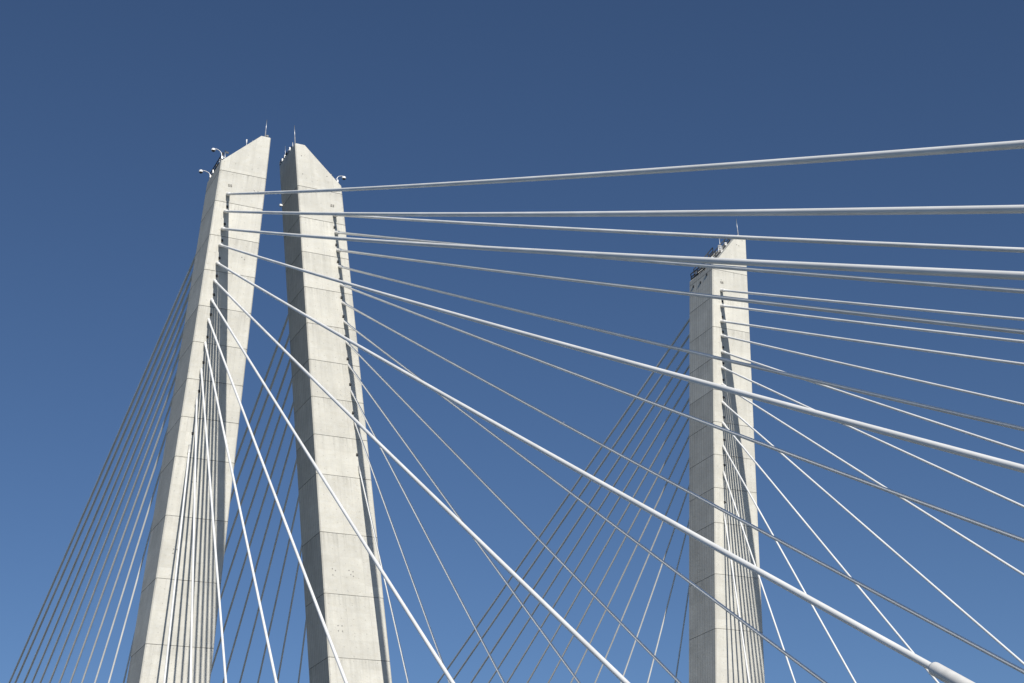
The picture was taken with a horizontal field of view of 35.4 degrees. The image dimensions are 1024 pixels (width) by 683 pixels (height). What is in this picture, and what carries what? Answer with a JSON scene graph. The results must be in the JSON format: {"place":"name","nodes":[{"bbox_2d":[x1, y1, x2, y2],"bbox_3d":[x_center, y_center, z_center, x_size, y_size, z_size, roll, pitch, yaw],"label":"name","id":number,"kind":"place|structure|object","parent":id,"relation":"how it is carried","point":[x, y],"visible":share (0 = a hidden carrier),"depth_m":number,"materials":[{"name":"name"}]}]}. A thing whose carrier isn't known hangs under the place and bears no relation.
{"place":"outdoors","nodes":[
{"label":"outdoors","id":0,"kind":"place"},
{"bbox_2d":[0,0,1023,682],"label":"sky","id":1,"kind":"structure","parent":0,"point":[112,112],"materials":[{"name":"blue"}]},
{"bbox_3d":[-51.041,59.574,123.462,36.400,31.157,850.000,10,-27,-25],"label":"bridge deck","id":2,"kind":"structure","parent":0,"visible":0},
{"bbox_2d":[223,205,1023,216],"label":"stay cable","id":3,"kind":"object","parent":2,"relation":"attached to","point":[1000,209],"visible":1,"depth_m":67.59,"materials":[{"name":"white metal"}]},
{"label":"water","id":4,"kind":"structure","parent":0,"visible":0},
{"bbox_2d":[127,122,270,682],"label":"bridge tower","id":5,"kind":"structure","parent":4,"relation":"in","point":[244,169],"depth_m":153.51,"materials":[{"name":"concrete"}]},
{"bbox_2d":[8,254,195,682],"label":"stay cable","id":6,"kind":"object","parent":5,"relation":"attached to","point":[118,433],"visible":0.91,"depth_m":190.67,"materials":[{"name":"grey metal"}]},
{"bbox_2d":[14,272,192,682],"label":"stay cable","id":7,"kind":"object","parent":5,"relation":"attached to","point":[117,448],"visible":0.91,"depth_m":188.48,"materials":[{"name":"grey metal"}]},
{"bbox_2d":[23,291,189,682],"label":"stay cable","id":8,"kind":"object","parent":5,"relation":"attached to","point":[118,461],"visible":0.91,"depth_m":185.30,"materials":[{"name":"grey metal"}]},
{"bbox_2d":[31,309,186,682],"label":"stay cable","id":9,"kind":"object","parent":5,"relation":"attached to","point":[126,456],"visible":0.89,"depth_m":182.55,"materials":[{"name":"grey metal"}]},
{"bbox_2d":[39,328,183,682],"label":"stay cable","id":10,"kind":"object","parent":5,"relation":"attached to","point":[123,478],"visible":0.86,"depth_m":179.80,"materials":[{"name":"grey metal"}]},
{"bbox_2d":[49,348,180,682],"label":"stay cable","id":11,"kind":"object","parent":5,"relation":"attached to","point":[127,485],"visible":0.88,"depth_m":176.62,"materials":[{"name":"white metal"}]},
{"bbox_2d":[59,371,176,682],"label":"stay cable","id":12,"kind":"object","parent":5,"relation":"attached to","point":[130,495],"visible":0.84,"depth_m":173.49,"materials":[{"name":"white metal"}]},
{"bbox_2d":[69,396,172,682],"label":"stay cable","id":13,"kind":"object","parent":5,"relation":"attached to","point":[133,507],"visible":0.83,"depth_m":170.07,"materials":[{"name":"white metal"}]},
{"bbox_2d":[81,427,167,682],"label":"stay cable","id":14,"kind":"object","parent":5,"relation":"attached to","point":[152,474],"visible":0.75,"depth_m":166.39,"materials":[{"name":"white metal"}]},
{"bbox_2d":[94,465,161,682],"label":"stay cable","id":15,"kind":"object","parent":5,"relation":"attached to","point":[127,576],"visible":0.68,"depth_m":162.32,"materials":[{"name":"white metal"}]},
{"bbox_2d":[123,632,134,682],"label":"stay cable","id":16,"kind":"object","parent":5,"relation":"attached to","point":[128,661],"visible":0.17,"depth_m":151.81,"materials":[{"name":"white metal"}]},
{"bbox_2d":[108,520,152,682],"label":"stay cable","id":17,"kind":"object","parent":5,"relation":"attached to","point":[130,604],"visible":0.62,"depth_m":157.81,"materials":[{"name":"white metal"}]},
{"bbox_2d":[163,444,190,682],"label":"stay cable","id":18,"kind":"object","parent":5,"relation":"attached to","point":[189,450],"visible":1,"depth_m":143.89,"materials":[{"name":"white metal"}]},
{"bbox_2d":[189,397,197,682],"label":"stay cable","id":19,"kind":"object","parent":5,"relation":"attached to","point":[192,587],"visible":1,"depth_m":139.71,"materials":[{"name":"white metal"}]},
{"bbox_2d":[199,169,210,178],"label":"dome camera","id":20,"kind":"object","parent":5,"relation":"attached to","point":[200,171],"visible":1,"depth_m":170.15,"materials":[{"name":"metal"}]},
{"bbox_2d":[200,368,226,682],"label":"stay cable","id":21,"kind":"object","parent":5,"relation":"attached to","point":[217,574],"visible":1,"depth_m":133.70,"materials":[{"name":"white metal"}]},
{"bbox_2d":[211,148,222,160],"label":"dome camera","id":22,"kind":"object","parent":5,"relation":"attached to","point":[213,149],"visible":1,"depth_m":166.83,"materials":[{"name":"metal"}]},
{"bbox_2d":[204,341,277,682],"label":"stay cable","id":23,"kind":"object","parent":5,"relation":"attached to","point":[249,556],"visible":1,"depth_m":125.63,"materials":[{"name":"white metal"}]},
{"bbox_2d":[207,318,347,682],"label":"stay cable","id":24,"kind":"object","parent":5,"relation":"attached to","point":[293,543],"visible":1,"depth_m":115.22,"materials":[{"name":"white metal"}]},
{"bbox_2d":[210,298,454,682],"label":"stay cable","id":25,"kind":"object","parent":5,"relation":"attached to","point":[415,624],"visible":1,"depth_m":101.67,"materials":[{"name":"white metal"}]},
{"bbox_2d":[213,279,629,682],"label":"stay cable","id":26,"kind":"object","parent":5,"relation":"attached to","point":[570,629],"visible":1,"depth_m":84.97,"materials":[{"name":"white metal"}]},
{"bbox_2d":[216,261,974,682],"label":"stay cable","id":27,"kind":"object","parent":5,"relation":"attached to","point":[942,673],"visible":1,"depth_m":62.37,"materials":[{"name":"white metal"}]},
{"bbox_2d":[218,243,1023,472],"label":"stay cable","id":28,"kind":"object","parent":5,"relation":"attached to","point":[1003,463],"visible":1,"depth_m":63.50,"materials":[{"name":"white metal"}]},
{"bbox_2d":[221,227,1023,279],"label":"stay cable","id":29,"kind":"object","parent":5,"relation":"attached to","point":[995,274],"visible":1,"depth_m":66.19,"materials":[{"name":"white metal"}]},
{"bbox_2d":[226,140,1023,195],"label":"stay cable","id":30,"kind":"object","parent":5,"relation":"attached to","point":[991,146],"visible":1,"depth_m":68.19,"materials":[{"name":"white metal"}]},
{"bbox_2d":[279,125,391,682],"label":"bridge tower","id":31,"kind":"structure","parent":4,"relation":"in","point":[342,571],"depth_m":159.79,"materials":[{"name":"concrete"}]},
{"bbox_2d":[211,403,293,671],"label":"stay cable","id":32,"kind":"object","parent":31,"relation":"attached to","point":[264,497],"visible":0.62,"depth_m":187.98,"materials":[{"name":"white metal"}]},
{"bbox_2d":[218,378,291,607],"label":"stay cable","id":33,"kind":"object","parent":31,"relation":"attached to","point":[268,451],"visible":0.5,"depth_m":187.92,"materials":[{"name":"grey metal"}]},
{"bbox_2d":[224,358,290,554],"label":"stay cable","id":34,"kind":"object","parent":31,"relation":"attached to","point":[261,443],"visible":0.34,"depth_m":188.07,"materials":[{"name":"grey metal"}]},
{"bbox_2d":[222,428,294,682],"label":"stay cable","id":35,"kind":"object","parent":31,"relation":"attached to","point":[279,484],"visible":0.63,"depth_m":185.53,"materials":[{"name":"white metal"}]},
{"bbox_2d":[230,335,289,501],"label":"stay cable","id":36,"kind":"object","parent":31,"relation":"attached to","point":[263,407],"visible":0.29,"depth_m":187.84,"materials":[{"name":"grey metal"}]},
{"bbox_2d":[234,315,287,465],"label":"stay cable","id":37,"kind":"object","parent":31,"relation":"attached to","point":[262,386],"visible":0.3,"depth_m":188.24,"materials":[{"name":"grey metal"}]},
{"bbox_2d":[239,457,296,682],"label":"stay cable","id":38,"kind":"object","parent":31,"relation":"attached to","point":[290,484],"visible":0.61,"depth_m":182.52,"materials":[{"name":"white metal"}]},
{"bbox_2d":[257,494,298,682],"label":"stay cable","id":39,"kind":"object","parent":31,"relation":"attached to","point":[278,588],"visible":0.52,"depth_m":179.24,"materials":[{"name":"white metal"}]},
{"bbox_2d":[277,544,301,680],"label":"stay cable","id":40,"kind":"object","parent":31,"relation":"attached to","point":[289,615],"visible":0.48,"depth_m":175.82,"materials":[{"name":"white metal"}]},
{"bbox_2d":[298,620,305,682],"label":"stay cable","id":41,"kind":"object","parent":31,"relation":"attached to","point":[302,652],"visible":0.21,"depth_m":171.70,"materials":[{"name":"white metal"}]},
{"bbox_2d":[358,465,408,682],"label":"stay cable","id":42,"kind":"object","parent":31,"relation":"attached to","point":[359,470],"visible":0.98,"depth_m":152.59,"materials":[{"name":"white metal"}]},
{"bbox_2d":[353,421,449,682],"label":"stay cable","id":43,"kind":"object","parent":31,"relation":"attached to","point":[431,632],"visible":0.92,"depth_m":149.91,"materials":[{"name":"white metal"}]},
{"bbox_2d":[350,390,504,682],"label":"stay cable","id":44,"kind":"object","parent":31,"relation":"attached to","point":[443,567],"visible":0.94,"depth_m":143.43,"materials":[{"name":"white metal"}]},
{"bbox_2d":[348,364,580,682],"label":"stay cable","id":45,"kind":"object","parent":31,"relation":"attached to","point":[483,550],"visible":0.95,"depth_m":135.35,"materials":[{"name":"white metal"}]},
{"bbox_2d":[345,341,681,682],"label":"stay cable","id":46,"kind":"object","parent":31,"relation":"attached to","point":[671,674],"visible":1,"depth_m":127.14,"materials":[{"name":"white metal"}]},
{"bbox_2d":[343,320,827,682],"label":"stay cable","id":47,"kind":"object","parent":31,"relation":"attached to","point":[781,650],"visible":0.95,"depth_m":114.60,"materials":[{"name":"white metal"}]},
{"bbox_2d":[334,216,1023,252],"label":"stay cable","id":48,"kind":"object","parent":31,"relation":"attached to","point":[915,245],"visible":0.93,"depth_m":103.54,"materials":[{"name":"white metal"}]},
{"bbox_2d":[334,230,1023,293],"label":"stay cable","id":49,"kind":"object","parent":31,"relation":"attached to","point":[915,282],"visible":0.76,"depth_m":97.95,"materials":[{"name":"white metal"}]},
{"bbox_2d":[336,248,1023,334],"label":"stay cable","id":50,"kind":"object","parent":31,"relation":"attached to","point":[918,320],"visible":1,"depth_m":103.77,"materials":[{"name":"white metal"}]},
{"bbox_2d":[338,265,1023,430],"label":"stay cable","id":51,"kind":"object","parent":31,"relation":"attached to","point":[952,412],"visible":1,"depth_m":103.37,"materials":[{"name":"white metal"}]},
{"bbox_2d":[340,283,1023,542],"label":"stay cable","id":52,"kind":"object","parent":31,"relation":"attached to","point":[939,509],"visible":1,"depth_m":103.00,"materials":[{"name":"white metal"}]},
{"bbox_2d":[341,301,1023,673],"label":"stay cable","id":53,"kind":"object","parent":31,"relation":"attached to","point":[925,619],"visible":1,"depth_m":102.39,"materials":[{"name":"white metal"}]},
{"bbox_2d":[689,220,764,682],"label":"bridge tower","id":54,"kind":"structure","parent":4,"relation":"in","point":[716,652],"depth_m":180.00,"materials":[{"name":"concrete"}]},
{"bbox_2d":[437,318,689,682],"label":"stay cable","id":55,"kind":"object","parent":54,"relation":"attached to","point":[585,470],"visible":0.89,"depth_m":214.00,"materials":[{"name":"grey metal"}]},
{"bbox_2d":[453,333,689,679],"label":"stay cable","id":56,"kind":"object","parent":54,"relation":"attached to","point":[588,483],"visible":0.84,"depth_m":211.68,"materials":[{"name":"grey metal"}]},
{"bbox_2d":[470,349,689,682],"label":"stay cable","id":57,"kind":"object","parent":54,"relation":"attached to","point":[592,498],"visible":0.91,"depth_m":208.84,"materials":[{"name":"white metal"}]},
{"bbox_2d":[488,365,688,682],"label":"stay cable","id":58,"kind":"object","parent":54,"relation":"attached to","point":[616,481],"visible":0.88,"depth_m":205.98,"materials":[{"name":"white metal"}]},
{"bbox_2d":[506,382,688,682],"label":"stay cable","id":59,"kind":"object","parent":54,"relation":"attached to","point":[618,499],"visible":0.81,"depth_m":203.09,"materials":[{"name":"white metal"}]},
{"bbox_2d":[527,398,688,682],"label":"stay cable","id":60,"kind":"object","parent":54,"relation":"attached to","point":[627,507],"visible":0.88,"depth_m":200.25,"materials":[{"name":"white metal"}]},
{"bbox_2d":[548,418,688,682],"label":"stay cable","id":61,"kind":"object","parent":54,"relation":"attached to","point":[662,467],"visible":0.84,"depth_m":197.08,"materials":[{"name":"white metal"}]},
{"bbox_2d":[570,436,688,682],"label":"stay cable","id":62,"kind":"object","parent":54,"relation":"attached to","point":[630,557],"visible":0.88,"depth_m":193.97,"materials":[{"name":"white metal"}]},
{"bbox_2d":[594,459,688,682],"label":"stay cable","id":63,"kind":"object","parent":54,"relation":"attached to","point":[642,570],"visible":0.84,"depth_m":190.64,"materials":[{"name":"white metal"}]},
{"bbox_2d":[620,486,688,682],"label":"stay cable","id":64,"kind":"object","parent":54,"relation":"attached to","point":[654,584],"visible":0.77,"depth_m":187.05,"materials":[{"name":"white metal"}]},
{"bbox_2d":[647,520,688,682],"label":"stay cable","id":65,"kind":"object","parent":54,"relation":"attached to","point":[667,605],"visible":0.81,"depth_m":183.27,"materials":[{"name":"white metal"}]},
{"bbox_2d":[674,587,688,682],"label":"stay cable","id":66,"kind":"object","parent":54,"relation":"attached to","point":[682,633],"visible":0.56,"depth_m":178.81,"materials":[{"name":"white metal"}]},
{"bbox_2d":[723,513,749,682],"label":"stay cable","id":67,"kind":"object","parent":54,"relation":"attached to","point":[724,516],"visible":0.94,"depth_m":170.41,"materials":[{"name":"white metal"}]},
{"bbox_2d":[722,471,795,682],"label":"stay cable","id":68,"kind":"object","parent":54,"relation":"attached to","point":[724,474],"visible":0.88,"depth_m":167.00,"materials":[{"name":"white metal"}]},
{"bbox_2d":[722,445,855,682],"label":"stay cable","id":69,"kind":"object","parent":54,"relation":"attached to","point":[815,611],"visible":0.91,"depth_m":162.93,"materials":[{"name":"white metal"}]},
{"bbox_2d":[722,421,938,682],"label":"stay cable","id":70,"kind":"object","parent":54,"relation":"attached to","point":[837,561],"visible":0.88,"depth_m":157.90,"materials":[{"name":"white metal"}]},
{"bbox_2d":[720,304,1023,342],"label":"stay cable","id":71,"kind":"object","parent":54,"relation":"attached to","point":[897,327],"visible":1,"depth_m":158.80,"materials":[{"name":"white metal"}]},
{"bbox_2d":[720,288,1023,320],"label":"stay cable","id":72,"kind":"object","parent":54,"relation":"attached to","point":[897,307],"visible":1,"depth_m":159.58,"materials":[{"name":"white metal"}]},
{"bbox_2d":[720,319,1023,365],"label":"stay cable","id":73,"kind":"object","parent":54,"relation":"attached to","point":[898,346],"visible":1,"depth_m":157.94,"materials":[{"name":"white metal"}]},
{"bbox_2d":[720,334,1023,405],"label":"stay cable","id":74,"kind":"object","parent":54,"relation":"attached to","point":[908,378],"visible":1,"depth_m":156.66,"materials":[{"name":"white metal"}]},
{"bbox_2d":[721,401,1023,664],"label":"stay cable","id":75,"kind":"object","parent":54,"relation":"attached to","point":[902,558],"visible":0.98,"depth_m":149.13,"materials":[{"name":"white metal"}]},
{"bbox_2d":[721,383,1023,575],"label":"stay cable","id":76,"kind":"object","parent":54,"relation":"attached to","point":[911,504],"visible":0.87,"depth_m":151.85,"materials":[{"name":"white metal"}]},
{"bbox_2d":[721,366,1023,507],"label":"stay cable","id":77,"kind":"object","parent":54,"relation":"attached to","point":[914,456],"visible":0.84,"depth_m":151.21,"materials":[{"name":"white metal"}]},
{"bbox_2d":[721,350,1023,452],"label":"stay cable","id":78,"kind":"object","parent":54,"relation":"attached to","point":[916,416],"visible":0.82,"depth_m":152.61,"materials":[{"name":"white metal"}]}
]}

